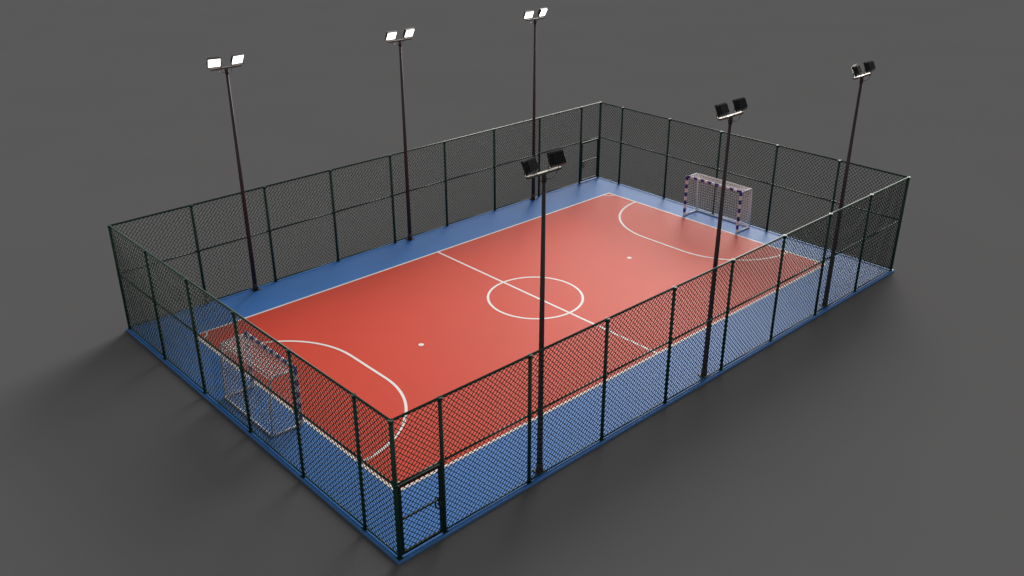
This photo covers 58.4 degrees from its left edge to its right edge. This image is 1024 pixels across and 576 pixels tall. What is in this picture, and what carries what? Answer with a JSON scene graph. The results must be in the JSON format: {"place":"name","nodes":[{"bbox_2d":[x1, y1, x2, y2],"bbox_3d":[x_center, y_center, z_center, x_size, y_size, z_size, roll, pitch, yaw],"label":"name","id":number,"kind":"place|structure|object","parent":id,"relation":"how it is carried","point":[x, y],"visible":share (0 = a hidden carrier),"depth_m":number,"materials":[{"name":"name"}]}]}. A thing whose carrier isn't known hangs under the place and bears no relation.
{"place":"outdoors","nodes":[
{"label":"outdoors","id":0,"kind":"place"},
{"bbox_2d":[0,0,1023,575],"bbox_3d":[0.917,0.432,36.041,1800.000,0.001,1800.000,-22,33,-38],"label":"ground","id":1,"kind":"structure","parent":0,"point":[876,428],"depth_m":41.45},
{"bbox_2d":[126,177,893,564],"bbox_3d":[0.917,0.403,36.027,25.679,0.114,16.749,-22,33,-38],"label":"futsal court","id":2,"kind":"object","parent":1,"relation":"on","point":[396,329],"visible":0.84,"depth_m":34.43,"materials":[{"name":"red plastic"}]},
{"bbox_2d":[206,53,260,291],"bbox_3d":[-10.227,-4.102,34.616,1.421,9.252,0.373,-22,33,-38],"label":"floodlight pole","id":3,"kind":"object","parent":2,"relation":"on","point":[235,59],"visible":1,"depth_m":33.98,"materials":[{"name":"grey metal"}]},
{"bbox_2d":[107,224,396,554],"bbox_3d":[-8.427,2.239,27.341,0.160,4.084,16.589,-22,33,-38],"label":"chain link fence","id":4,"kind":"object","parent":2,"relation":"on","point":[239,363],"visible":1,"depth_m":26.15,"materials":[{"name":"black metal"}]},
{"bbox_2d":[220,332,302,437],"bbox_3d":[-7.803,2.921,28.248,1.092,2.050,3.120,-22,33,-38],"label":"soccer goal","id":5,"kind":"object","parent":2,"relation":"on","point":[258,378],"visible":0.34,"depth_m":27.75,"materials":[{"name":"white"}]},
{"bbox_2d":[111,102,601,326],"bbox_3d":[-4.673,-4.095,40.610,25.519,4.084,0.160,-22,33,-38],"label":"chain link fence","id":6,"kind":"object","parent":2,"relation":"on","point":[334,212],"visible":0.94,"depth_m":38.90,"materials":[{"name":"black metal"}]},
{"bbox_2d":[580,138,598,181],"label":"fence gate","id":7,"kind":"structure","parent":6,"relation":"attached to","point":[596,158],"depth_m":48.37,"materials":[{"name":"black metal"}]},
{"bbox_2d":[385,28,414,240],"bbox_3d":[-4.591,-6.361,39.350,1.422,9.252,0.320,-22,33,-38],"label":"floodlight pole","id":8,"kind":"object","parent":2,"relation":"on","point":[392,34],"visible":1,"depth_m":38.81,"materials":[{"name":"grey metal"}]},
{"bbox_2d":[523,8,546,200],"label":"floodlight pole","id":9,"kind":"object","parent":2,"relation":"on","point":[541,12],"visible":1,"depth_m":43.36,"materials":[{"name":"grey metal"}]},
{"bbox_2d":[521,149,565,473],"bbox_3d":[0.768,0.994,23.940,1.421,9.252,0.372,-22,33,-38],"label":"floodlight pole","id":10,"kind":"object","parent":2,"relation":"on","point":[556,158],"visible":0.96,"depth_m":22.79,"materials":[{"name":"grey metal"}]},
{"bbox_2d":[388,177,908,560],"bbox_3d":[6.507,1.137,29.648,25.519,4.084,0.160,-22,33,-38],"label":"chain link fence","id":11,"kind":"object","parent":2,"relation":"on","point":[530,412],"visible":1,"depth_m":27.46,"materials":[{"name":"black metal"}]},
{"bbox_2d":[398,463,443,555],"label":"fence gate","id":12,"kind":"structure","parent":11,"relation":"attached to","point":[440,500],"depth_m":22.70,"materials":[{"name":"black metal"}]},
{"bbox_2d":[683,173,752,232],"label":"soccer goal","id":13,"kind":"object","parent":2,"relation":"on","point":[713,183],"visible":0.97,"depth_m":42.80,"materials":[{"name":"white metal"}]},
{"bbox_2d":[699,97,747,377],"bbox_3d":[6.412,-1.261,28.666,1.422,9.252,0.315,-22,33,-38],"label":"floodlight pole","id":14,"kind":"object","parent":2,"relation":"on","point":[739,104],"visible":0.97,"depth_m":27.65,"materials":[{"name":"grey metal"}]},
{"bbox_2d":[598,102,909,270],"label":"chain link fence","id":15,"kind":"object","parent":2,"relation":"on","point":[772,185],"visible":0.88,"depth_m":42.24,"materials":[{"name":"black metal"}]},
{"bbox_2d":[820,60,875,306],"bbox_3d":[12.070,-3.531,33.421,1.419,9.252,0.381,-22,33,-38],"label":"floodlight pole","id":16,"kind":"object","parent":2,"relation":"on","point":[869,66],"visible":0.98,"depth_m":32.49,"materials":[{"name":"grey metal"}]}
]}

